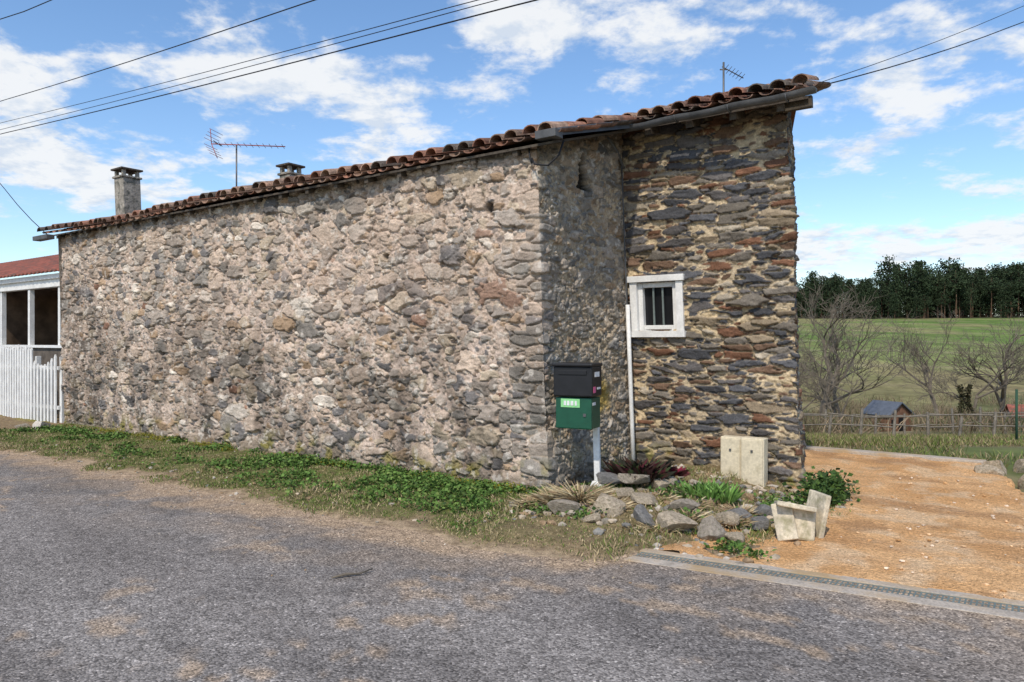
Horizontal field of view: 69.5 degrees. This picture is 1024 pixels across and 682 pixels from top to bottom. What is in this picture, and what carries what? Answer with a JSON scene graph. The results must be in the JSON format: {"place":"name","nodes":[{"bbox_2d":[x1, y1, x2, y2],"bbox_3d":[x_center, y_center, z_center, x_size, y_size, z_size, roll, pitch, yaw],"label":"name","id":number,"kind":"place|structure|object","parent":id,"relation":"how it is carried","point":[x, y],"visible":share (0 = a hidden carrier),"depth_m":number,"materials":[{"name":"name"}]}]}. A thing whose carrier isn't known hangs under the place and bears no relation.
{"place":"outdoors","nodes":[
{"label":"outdoors","id":0,"kind":"place"},
{"bbox_2d":[110,166,142,173],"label":"chimney slab","id":1,"kind":"structure","parent":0,"point":[130,170],"depth_m":14.15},
{"bbox_2d":[0,0,314,101],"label":"overhead cable","id":2,"kind":"object","parent":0,"point":[172,47],"visible":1,"depth_m":13.61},
{"bbox_2d":[1,0,477,122],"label":"overhead cable","id":3,"kind":"object","parent":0,"point":[268,55],"visible":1,"depth_m":12.10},
{"bbox_2d":[0,0,496,129],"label":"overhead cable","id":4,"kind":"object","parent":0,"point":[275,59],"visible":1,"depth_m":12.18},
{"bbox_2d":[1,0,537,133],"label":"overhead cable","id":5,"kind":"object","parent":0,"point":[302,59],"visible":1,"depth_m":12.06,"materials":[{"name":"rubber"}]},
{"bbox_2d":[0,450,1023,681],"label":"road","id":6,"kind":"structure","parent":0,"point":[98,595],"depth_m":4.36,"materials":[{"name":"asphalt"}]},
{"bbox_2d":[331,568,372,577],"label":"twig","id":7,"kind":"object","parent":6,"relation":"on","point":[346,574],"visible":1,"depth_m":5.01,"materials":[{"name":"wood"}]},
{"bbox_2d":[0,0,1023,314],"label":"sky","id":8,"kind":"structure","parent":0,"point":[923,158],"materials":[{"name":"blue"}]},
{"bbox_2d":[652,288,655,324],"bbox_3d":[1.714,-0.417,8.912,0.044,0.455,0.028,0,0,0],"label":"window bar","id":9,"kind":"object","parent":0,"point":[653,296],"depth_m":8.90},
{"bbox_2d":[645,287,673,324],"bbox_3d":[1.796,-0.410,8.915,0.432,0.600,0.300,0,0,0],"label":"window glass","id":10,"kind":"object","parent":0,"point":[668,303],"visible":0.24,"depth_m":8.92,"materials":[{"name":"glass"}]},
{"bbox_2d":[661,287,664,324],"bbox_3d":[1.812,-0.417,8.842,0.044,0.455,0.028,0,0,0],"label":"window bar","id":11,"kind":"object","parent":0,"point":[663,312],"depth_m":8.83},
{"bbox_2d":[720,62,744,91],"bbox_3d":[3.019,-3.200,10.101,0.379,1.200,0.195,0,0,-22],"label":"roof antenna","id":12,"kind":"object","parent":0,"point":[724,68],"visible":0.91,"depth_m":10.05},
{"bbox_2d":[658,449,1023,600],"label":"gravel driveway","id":13,"kind":"structure","parent":0,"point":[987,544],"depth_m":6.11,"materials":[{"name":"gravel"}]},
{"bbox_2d":[633,504,655,526],"bbox_3d":[1.104,1.486,6.220,0.162,0.195,0.258,-3,3,-31],"label":"rock","id":14,"kind":"object","parent":13,"relation":"on","point":[641,514],"visible":0.7,"depth_m":6.16,"materials":[{"name":"stone"}]},
{"bbox_2d":[657,511,697,530],"bbox_3d":[1.344,1.512,6.119,0.260,0.189,0.426,-6,-3,-15],"label":"rock","id":15,"kind":"object","parent":13,"relation":"on","point":[672,520],"visible":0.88,"depth_m":6.01,"materials":[{"name":"stone"}]},
{"bbox_2d":[512,481,853,560],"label":"garden weeds","id":16,"kind":"object","parent":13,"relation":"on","point":[738,545],"visible":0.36,"depth_m":6.52,"materials":[{"name":"green plant"}]},
{"bbox_2d":[704,511,756,526],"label":"dry grass tuft","id":17,"kind":"object","parent":13,"relation":"on","point":[747,521],"visible":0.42,"depth_m":6.17,"materials":[{"name":"beige plant"}]},
{"bbox_2d":[780,466,860,507],"bbox_3d":[3.144,1.462,7.351,0.610,0.342,1.518,0,0,36],"label":"corner shrub","id":18,"kind":"object","parent":13,"relation":"on","point":[832,486],"visible":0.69,"depth_m":7.25,"materials":[{"name":"green plant"}]},
{"bbox_2d":[797,315,1023,491],"bbox_3d":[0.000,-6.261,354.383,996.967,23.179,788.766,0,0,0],"label":"ground","id":19,"kind":"structure","parent":0,"point":[931,325],"depth_m":91.06,"materials":[{"name":"green plant"}]},
{"bbox_2d":[0,254,61,413],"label":"veranda","id":20,"kind":"object","parent":19,"relation":"on","point":[30,313],"visible":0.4,"depth_m":18.94,"materials":[{"name":"white paint"}]},
{"bbox_2d":[0,344,63,422],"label":"picket fence","id":21,"kind":"object","parent":19,"relation":"on","point":[22,385],"visible":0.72,"depth_m":14.67,"materials":[{"name":"white paint"}]},
{"bbox_2d":[32,421,50,429],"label":"rock","id":22,"kind":"object","parent":19,"relation":"on","point":[38,423],"visible":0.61,"depth_m":13.12,"materials":[{"name":"stone"}]},
{"bbox_2d":[58,234,65,420],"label":"walls","id":23,"kind":"structure","parent":19,"relation":"on","point":[60,259],"depth_m":13.91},
{"bbox_2d":[53,130,625,235],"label":"roof boards","id":24,"kind":"object","parent":23,"relation":"on","point":[502,151],"visible":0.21,"depth_m":8.62,"materials":[{"name":"brown wood"}]},
{"bbox_2d":[32,234,54,241],"bbox_3d":[-8.812,-1.940,13.877,0.602,0.080,0.142,0,0,36],"label":"eave board","id":25,"kind":"object","parent":24,"relation":"attached to","point":[44,237],"visible":1,"depth_m":13.79,"materials":[{"name":"wood"}]},
{"bbox_2d":[114,177,140,214],"bbox_3d":[-7.404,-2.560,14.237,0.373,1.120,0.364,0,0,36],"label":"chimney stack","id":26,"kind":"object","parent":24,"relation":"on","point":[127,195],"visible":0.56,"depth_m":14.11,"materials":[{"name":"concrete"}]},
{"bbox_2d":[531,140,563,165],"bbox_3d":[0.347,-1.872,7.388,0.354,0.261,0.079,0,0,21],"label":"corner cable","id":27,"kind":"object","parent":24,"relation":"attached to","point":[557,156],"visible":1,"depth_m":7.34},
{"bbox_2d":[535,127,562,141],"bbox_3d":[0.364,-2.040,7.304,0.242,0.080,0.142,0,0,36],"label":"lead box","id":28,"kind":"object","parent":24,"relation":"on","point":[549,134],"visible":1,"depth_m":7.25,"materials":[{"name":"metal"}]},
{"bbox_2d":[0,413,854,564],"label":"grass verge","id":29,"kind":"object","parent":19,"relation":"on","point":[397,522],"depth_m":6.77,"materials":[{"name":"plant"}]},
{"bbox_2d":[0,424,569,530],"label":"wall foot weeds","id":30,"kind":"object","parent":29,"relation":"on","point":[400,479],"depth_m":8.18,"materials":[{"name":"green plant"}]},
{"bbox_2d":[100,427,658,499],"bbox_3d":[-2.854,1.474,9.726,10.364,0.200,0.500,0,0,36],"label":"moss","id":31,"kind":"object","parent":29,"relation":"on","point":[145,434],"visible":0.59,"depth_m":10.51,"materials":[{"name":"green plant"}]},
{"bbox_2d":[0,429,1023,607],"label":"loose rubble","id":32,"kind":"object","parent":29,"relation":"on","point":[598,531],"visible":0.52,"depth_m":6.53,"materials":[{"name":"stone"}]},
{"bbox_2d":[617,473,650,483],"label":"rock","id":33,"kind":"object","parent":32,"relation":"on","point":[624,478],"visible":0.97,"depth_m":7.19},
{"bbox_2d":[504,493,552,507],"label":"dry grass tuft","id":34,"kind":"object","parent":29,"relation":"on","point":[519,502],"visible":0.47,"depth_m":6.85,"materials":[{"name":"beige plant"}]},
{"bbox_2d":[520,482,585,504],"bbox_3d":[0.420,1.431,6.852,0.742,0.137,0.705,0,0,-18],"label":"dry grass tuft","id":35,"kind":"object","parent":29,"relation":"on","point":[543,498],"visible":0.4,"depth_m":6.77,"materials":[{"name":"beige plant"}]},
{"bbox_2d":[547,499,579,515],"bbox_3d":[0.455,1.470,6.484,0.307,0.160,0.210,13,-18,-15],"label":"rock","id":36,"kind":"object","parent":29,"relation":"on","point":[560,505],"visible":0.7,"depth_m":6.43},
{"bbox_2d":[552,362,603,486],"bbox_3d":[0.679,0.864,7.448,0.425,1.293,0.433,0,0,26],"label":"mailbox","id":37,"kind":"object","parent":29,"relation":"on","point":[578,388],"visible":0.88,"depth_m":7.30,"materials":[{"name":"green paint"}]},
{"bbox_2d":[539,478,617,504],"bbox_3d":[0.625,1.379,6.785,0.802,0.161,0.815,0,0,0],"label":"dry grass tuft","id":38,"kind":"object","parent":29,"relation":"on","point":[561,494],"visible":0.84,"depth_m":6.77,"materials":[{"name":"beige plant"}]},
{"bbox_2d":[580,512,600,522],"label":"rock","id":39,"kind":"object","parent":29,"relation":"on","point":[594,518],"visible":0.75,"depth_m":6.22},
{"bbox_2d":[590,493,626,517],"bbox_3d":[0.853,1.451,6.483,0.301,0.171,0.352,14,16,21],"label":"rock","id":40,"kind":"object","parent":29,"relation":"on","point":[604,501],"visible":0.86,"depth_m":6.39,"materials":[{"name":"stone"}]},
{"bbox_2d":[596,472,622,483],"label":"rock","id":41,"kind":"object","parent":29,"relation":"on","point":[607,477],"visible":0.94,"depth_m":7.25,"materials":[{"name":"stone"}]},
{"bbox_2d":[579,495,644,512],"bbox_3d":[0.911,1.443,6.587,0.629,0.113,0.631,0,0,29],"label":"dry grass tuft","id":42,"kind":"object","parent":29,"relation":"on","point":[629,503],"visible":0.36,"depth_m":6.55,"materials":[{"name":"beige plant"}]},
{"bbox_2d":[615,487,633,497],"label":"rock","id":43,"kind":"object","parent":29,"relation":"on","point":[625,491],"visible":0.9,"depth_m":6.85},
{"bbox_2d":[625,305,634,460],"bbox_3d":[1.439,0.555,8.953,0.123,1.992,0.052,0,0,0],"label":"white pipe","id":44,"kind":"object","parent":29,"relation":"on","point":[630,382],"visible":0.85,"depth_m":8.93,"materials":[{"name":"paint"}]},
{"bbox_2d":[601,456,659,474],"bbox_3d":[1.223,1.305,7.536,0.666,0.189,0.652,0,0,-21],"label":"red leaved plant","id":45,"kind":"object","parent":29,"relation":"on","point":[612,466],"visible":0.38,"depth_m":7.49,"materials":[{"name":"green plant"}]},
{"bbox_2d":[610,459,676,481],"bbox_3d":[1.329,1.306,7.399,0.671,0.187,0.586,0,0,0],"label":"red leaved plant","id":46,"kind":"object","parent":29,"relation":"on","point":[662,472],"visible":0.6,"depth_m":7.28,"materials":[{"name":"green plant"}]},
{"bbox_2d":[630,492,657,505],"bbox_3d":[1.208,1.434,6.628,0.287,0.132,0.193,0,0,-22],"label":"rock","id":47,"kind":"object","parent":29,"relation":"on","point":[642,498],"visible":0.92,"depth_m":6.58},
{"bbox_2d":[618,456,676,469],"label":"red leaved plant","id":48,"kind":"object","parent":29,"relation":"on","point":[651,461],"visible":0.2,"depth_m":7.63,"materials":[{"name":"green plant"}]},
{"bbox_2d":[632,521,682,532],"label":"dry grass tuft","id":49,"kind":"object","parent":29,"relation":"on","point":[662,529],"visible":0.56,"depth_m":6.01,"materials":[{"name":"beige plant"}]},
{"bbox_2d":[634,489,680,500],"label":"dry grass tuft","id":50,"kind":"object","parent":29,"relation":"on","point":[676,497],"visible":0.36,"depth_m":6.88,"materials":[{"name":"beige plant"}]},
{"bbox_2d":[651,478,670,490],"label":"rock","id":51,"kind":"object","parent":29,"relation":"on","point":[658,482],"visible":0.76,"depth_m":7.21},
{"bbox_2d":[668,467,690,476],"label":"red leaved plant","id":52,"kind":"object","parent":29,"relation":"on","point":[681,472],"visible":0.6,"depth_m":7.48,"materials":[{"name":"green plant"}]},
{"bbox_2d":[667,499,699,512],"bbox_3d":[1.500,1.443,6.512,0.311,0.159,0.146,-14,17,11],"label":"rock","id":53,"kind":"object","parent":29,"relation":"on","point":[690,504],"visible":0.79,"depth_m":6.46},
{"bbox_2d":[655,507,715,521],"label":"dry grass tuft","id":54,"kind":"object","parent":29,"relation":"on","point":[698,516],"visible":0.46,"depth_m":6.32,"materials":[{"name":"beige plant"}]},
{"bbox_2d":[675,476,711,497],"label":"iris plant","id":55,"kind":"object","parent":29,"relation":"on","point":[689,491],"visible":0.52,"depth_m":7.07,"materials":[{"name":"green plant"}]},
{"bbox_2d":[687,480,726,501],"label":"iris plant","id":56,"kind":"object","parent":29,"relation":"on","point":[712,494],"visible":0.72,"depth_m":6.93,"materials":[{"name":"green plant"}]},
{"bbox_2d":[706,482,745,504],"bbox_3d":[2.011,1.432,6.940,0.388,0.215,0.352,0,0,0],"label":"iris plant","id":57,"kind":"object","parent":29,"relation":"on","point":[733,494],"visible":0.83,"depth_m":6.92,"materials":[{"name":"green plant"}]},
{"bbox_2d":[715,511,739,525],"bbox_3d":[1.822,1.496,6.214,0.194,0.134,0.230,19,-9,-37],"label":"rock","id":58,"kind":"object","parent":29,"relation":"on","point":[727,518],"visible":0.95,"depth_m":6.13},
{"bbox_2d":[725,531,744,542],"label":"rock","id":59,"kind":"object","parent":29,"relation":"on","point":[734,536],"visible":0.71,"depth_m":5.78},
{"bbox_2d":[713,501,759,515],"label":"dry grass tuft","id":60,"kind":"object","parent":29,"relation":"on","point":[747,508],"visible":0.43,"depth_m":6.67,"materials":[{"name":"beige plant"}]},
{"bbox_2d":[723,507,751,518],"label":"rock","id":61,"kind":"object","parent":29,"relation":"on","point":[740,511],"visible":0.41,"depth_m":6.34,"materials":[{"name":"stone"}]},
{"bbox_2d":[750,516,768,529],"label":"rock","id":62,"kind":"object","parent":29,"relation":"on","point":[762,522],"visible":0.89,"depth_m":6.11,"materials":[{"name":"stone"}]},
{"bbox_2d":[752,504,772,516],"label":"rock","id":63,"kind":"object","parent":29,"relation":"on","point":[762,509],"visible":0.55,"depth_m":6.43,"materials":[{"name":"stone"}]},
{"bbox_2d":[771,489,830,540],"bbox_3d":[2.350,1.449,6.017,0.484,0.395,0.438,0,0,0],"label":"fallen meter box","id":64,"kind":"object","parent":29,"relation":"on","point":[806,522],"visible":1,"depth_m":5.92,"materials":[{"name":"concrete"}]},
{"bbox_2d":[60,104,806,489],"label":"stone walls","id":65,"kind":"structure","parent":19,"relation":"on","point":[444,318],"depth_m":8.69,"materials":[{"name":"stone"}]},
{"bbox_2d":[37,73,830,233],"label":"roof tiles","id":66,"kind":"object","parent":65,"relation":"on","point":[512,138],"visible":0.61,"depth_m":8.57,"materials":[{"name":"tile"}]},
{"bbox_2d":[204,128,284,185],"bbox_3d":[-4.426,-2.820,12.350,1.294,1.441,0.401,0,0,0],"label":"tv antenna","id":67,"kind":"object","parent":66,"relation":"attached to","point":[215,143],"visible":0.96,"depth_m":12.34,"materials":[{"name":"metal"}]},
{"bbox_2d":[56,103,784,238],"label":"rafter ends","id":68,"kind":"object","parent":66,"relation":"attached to","point":[697,122],"visible":0.49,"depth_m":8.72,"materials":[{"name":"brown wood"}]},
{"bbox_2d":[782,95,812,112],"bbox_3d":[2.962,-2.460,7.663,0.303,0.120,0.062,0,0,36],"label":"barge board","id":69,"kind":"object","parent":68,"relation":"on","point":[797,105],"visible":0.76,"depth_m":7.62,"materials":[{"name":"brown wood"}]},
{"bbox_2d":[557,120,634,134],"bbox_3d":[0.948,-2.310,7.949,0.033,0.580,1.711,0,0,35],"label":"verge flashing","id":70,"kind":"object","parent":66,"relation":"attached to","point":[605,128],"visible":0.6,"depth_m":7.89,"materials":[{"name":"metal"}]},
{"bbox_2d":[595,86,816,135],"bbox_3d":[2.031,-2.484,8.099,2.480,0.108,0.120,0,0,36],"label":"gutter","id":71,"kind":"object","parent":66,"relation":"attached to","point":[798,93],"visible":0.88,"depth_m":7.90,"materials":[{"name":"metal"}]},
{"bbox_2d":[607,136,624,168],"bbox_3d":[1.233,-2.278,8.889,0.373,0.377,0.052,0,0,-42],"label":"gutter outlet","id":72,"kind":"object","parent":71,"relation":"attached to","point":[617,151],"visible":0.81,"depth_m":8.92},
{"bbox_2d":[621,166,627,304],"bbox_3d":[1.369,-1.225,8.981,0.084,1.851,0.018,0,0,0],"label":"facade cable","id":73,"kind":"object","parent":71,"relation":"attached to","point":[624,233],"visible":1,"depth_m":8.97,"materials":[{"name":"rubber"}]},
{"bbox_2d":[656,96,807,126],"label":"boards","id":74,"kind":"object","parent":66,"relation":"attached to","point":[760,106],"visible":0.21,"depth_m":7.88,"materials":[{"name":"grey wood"}]},
{"bbox_2d":[822,6,1022,81],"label":"overhead cable","id":75,"kind":"object","parent":66,"relation":"attached to","point":[922,46],"visible":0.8,"depth_m":10.27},
{"bbox_2d":[829,22,1022,83],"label":"overhead cable","id":76,"kind":"object","parent":66,"relation":"attached to","point":[921,57],"visible":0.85,"depth_m":9.56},
{"bbox_2d":[629,283,639,330],"bbox_3d":[1.505,-0.414,9.025,0.107,0.588,0.098,0,0,36],"label":"window frame","id":77,"kind":"object","parent":65,"relation":"attached to","point":[634,308],"visible":0.87,"depth_m":8.99,"materials":[{"name":"wood"}]},
{"bbox_2d":[627,274,683,282],"bbox_3d":[1.707,-0.748,8.827,0.742,0.075,0.067,0,0,36],"label":"window lintel","id":78,"kind":"structure","parent":65,"relation":"attached to","point":[657,278],"depth_m":8.79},
{"bbox_2d":[631,331,686,336],"bbox_3d":[1.748,-0.081,8.840,0.722,0.073,0.116,0,0,36],"label":"window sill","id":79,"kind":"structure","parent":65,"relation":"attached to","point":[658,333],"depth_m":8.77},
{"bbox_2d":[675,280,685,330],"bbox_3d":[1.985,-0.414,8.678,0.102,0.588,0.098,0,0,36],"label":"window frame","id":80,"kind":"object","parent":65,"relation":"attached to","point":[680,311],"visible":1,"depth_m":8.64,"materials":[{"name":"paint"}]},
{"bbox_3d":[1.896,-0.410,9.054,0.677,0.620,0.595,0,0,0],"label":"window","id":81,"kind":"object","parent":65,"relation":"attached to","visible":0},
{"bbox_2d":[638,283,645,330],"bbox_3d":[1.589,-0.413,9.011,0.075,0.584,0.080,0,0,36],"label":"sash","id":82,"kind":"object","parent":81,"relation":"attached to","point":[642,311],"visible":0.87,"depth_m":8.98,"materials":[{"name":"white paint"}]},
{"bbox_2d":[643,282,671,287],"bbox_3d":[1.760,-0.675,8.883,0.383,0.060,0.067,0,0,36],"label":"sash top","id":83,"kind":"object","parent":81,"relation":"attached to","point":[657,285],"visible":0.97,"depth_m":8.86,"materials":[{"name":"white paint"}]},
{"bbox_2d":[644,325,673,330],"bbox_3d":[1.779,-0.155,8.883,0.383,0.069,0.067,0,0,36],"label":"sash bottom","id":84,"kind":"object","parent":81,"relation":"attached to","point":[658,327],"visible":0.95,"depth_m":8.86,"materials":[{"name":"white paint"}]},
{"bbox_2d":[672,282,676,330],"bbox_3d":[1.948,-0.413,8.752,0.075,0.584,0.080,0,0,36],"label":"sash","id":85,"kind":"object","parent":81,"relation":"attached to","point":[674,305],"visible":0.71,"depth_m":8.73,"materials":[{"name":"white paint"}]},
{"bbox_2d":[697,515,727,540],"bbox_3d":[1.609,1.538,5.916,0.237,0.261,0.318,0,0,41],"label":"rock","id":86,"kind":"object","parent":19,"relation":"on","point":[711,527],"visible":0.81,"depth_m":5.86,"materials":[{"name":"stone"}]},
{"bbox_2d":[721,435,767,486],"bbox_3d":[2.520,1.420,8.031,0.509,0.760,0.188,0,0,45],"label":"cabinet frame","id":87,"kind":"object","parent":19,"relation":"on","point":[744,458],"visible":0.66,"depth_m":7.92,"materials":[{"name":"concrete"}]},
{"bbox_2d":[798,323,818,375],"bbox_3d":[14.039,1.450,38.176,5.567,6.266,5.944,0,0,0],"label":"bare tree","id":88,"kind":"object","parent":19,"relation":"on","point":[804,352],"visible":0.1,"depth_m":38.12,"materials":[{"name":"brown plant"}]},
{"bbox_2d":[798,328,835,381],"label":"bare tree","id":89,"kind":"object","parent":19,"relation":"on","point":[817,361],"visible":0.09,"depth_m":41.17,"materials":[{"name":"brown plant"}]},
{"bbox_2d":[799,338,845,419],"bbox_3d":[14.842,2.054,35.641,2.913,4.830,3.970,0,0,0],"label":"bare tree","id":90,"kind":"object","parent":19,"relation":"on","point":[837,408],"visible":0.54,"depth_m":36.05,"materials":[{"name":"brown plant"}]},
{"bbox_2d":[799,354,845,410],"bbox_3d":[16.078,2.361,40.040,4.252,4.658,3.596,0,0,0],"label":"bare tree","id":91,"kind":"object","parent":19,"relation":"on","point":[817,391],"visible":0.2,"depth_m":39.80,"materials":[{"name":"brown plant"}]},
{"bbox_2d":[624,548,1023,619],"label":"channel drain","id":92,"kind":"object","parent":19,"relation":"on","point":[941,603],"visible":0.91,"depth_m":4.84,"materials":[{"name":"concrete"}]},
{"bbox_2d":[801,305,876,431],"bbox_3d":[14.463,1.319,33.356,3.680,5.940,2.954,0,0,-37],"label":"bare tree","id":93,"kind":"object","parent":19,"relation":"on","point":[836,345],"visible":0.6,"depth_m":32.97,"materials":[{"name":"brown plant"}]},
{"bbox_2d":[808,358,873,429],"bbox_3d":[12.155,2.082,27.221,2.447,2.924,1.595,0,0,39],"label":"bare tree","id":94,"kind":"object","parent":19,"relation":"on","point":[846,401],"visible":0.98,"depth_m":26.96,"materials":[{"name":"brown plant"}]},
{"bbox_2d":[797,281,913,431],"bbox_3d":[13.911,0.686,30.766,6.393,6.635,6.287,0,0,-34],"label":"bare tree","id":95,"kind":"object","parent":19,"relation":"on","point":[826,358],"visible":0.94,"depth_m":30.51,"materials":[{"name":"brown plant"}]},
{"bbox_2d":[860,400,915,431],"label":"garden shed","id":96,"kind":"structure","parent":19,"relation":"on","point":[873,407],"depth_m":33.56,"materials":[{"name":"wood"}]},
{"bbox_2d":[805,445,986,463],"bbox_3d":[5.130,1.650,10.289,2.500,0.200,0.200,0,0,36],"label":"concrete edging","id":97,"kind":"object","parent":19,"relation":"on","point":[880,453],"visible":0.14,"depth_m":10.17,"materials":[{"name":"concrete"}]},
{"bbox_2d":[796,255,1023,318],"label":"pine treeline","id":98,"kind":"object","parent":19,"relation":"on","point":[918,289],"visible":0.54,"depth_m":247.53,"materials":[{"name":"plant"}]},
{"bbox_2d":[801,390,1023,434],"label":"valley scrub","id":99,"kind":"object","parent":19,"relation":"on","point":[945,419],"visible":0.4,"depth_m":26.83,"materials":[{"name":"brown plant"}]},
{"bbox_2d":[804,407,1023,434],"bbox_3d":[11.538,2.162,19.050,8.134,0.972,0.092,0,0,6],"label":"post and rail fence","id":100,"kind":"object","parent":19,"relation":"on","point":[927,426],"visible":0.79,"depth_m":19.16,"materials":[{"name":"wood"}]},
{"bbox_2d":[873,306,967,421],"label":"bare tree","id":101,"kind":"object","parent":19,"relation":"on","point":[926,371],"visible":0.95,"depth_m":41.28,"materials":[{"name":"brown plant"}]},
{"bbox_2d":[955,384,974,420],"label":"ivy clump","id":102,"kind":"object","parent":19,"relation":"on","point":[966,399],"visible":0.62,"depth_m":34.89,"materials":[{"name":"green plant"}]},
{"bbox_2d":[912,329,1023,411],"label":"bare tree","id":103,"kind":"object","parent":19,"relation":"on","point":[1009,381],"visible":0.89,"depth_m":34.95,"materials":[{"name":"brown plant"}]},
{"bbox_2d":[931,315,1023,417],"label":"bare tree","id":104,"kind":"object","parent":19,"relation":"on","point":[1002,397],"visible":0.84,"depth_m":35.80,"materials":[{"name":"brown plant"}]},
{"bbox_2d":[974,464,1004,475],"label":"rock","id":105,"kind":"object","parent":19,"relation":"on","point":[987,469],"visible":0.72,"depth_m":8.87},
{"bbox_2d":[983,460,1006,474],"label":"rock","id":106,"kind":"object","parent":19,"relation":"on","point":[998,464],"visible":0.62,"depth_m":9.23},
{"bbox_2d":[1002,404,1023,428],"bbox_3d":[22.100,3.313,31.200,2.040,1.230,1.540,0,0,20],"label":"barn","id":107,"kind":"structure","parent":19,"relation":"on","point":[1009,408],"depth_m":31.28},
{"bbox_2d":[1013,459,1023,472],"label":"rock","id":108,"kind":"object","parent":19,"relation":"on","point":[1019,465],"visible":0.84,"depth_m":9.30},
{"bbox_2d":[1015,389,1023,439],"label":"wire fence","id":109,"kind":"object","parent":19,"relation":"on","point":[1016,413],"visible":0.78,"depth_m":13.58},
{"bbox_2d":[805,431,1023,470],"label":"rough grass","id":110,"kind":"structure","parent":0,"point":[932,440],"depth_m":12.19,"materials":[{"name":"green plant"}]},
{"bbox_3d":[-3.752,-2.996,12.997,0.085,0.109,0.081,0,0,0],"label":"small chimney leg","id":111,"kind":"object","parent":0,"visible":0},
{"bbox_2d":[276,162,304,169],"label":"chimney slab","id":112,"kind":"structure","parent":111,"relation":"on","point":[293,165],"depth_m":12.90,"materials":[{"name":"grey concrete"}]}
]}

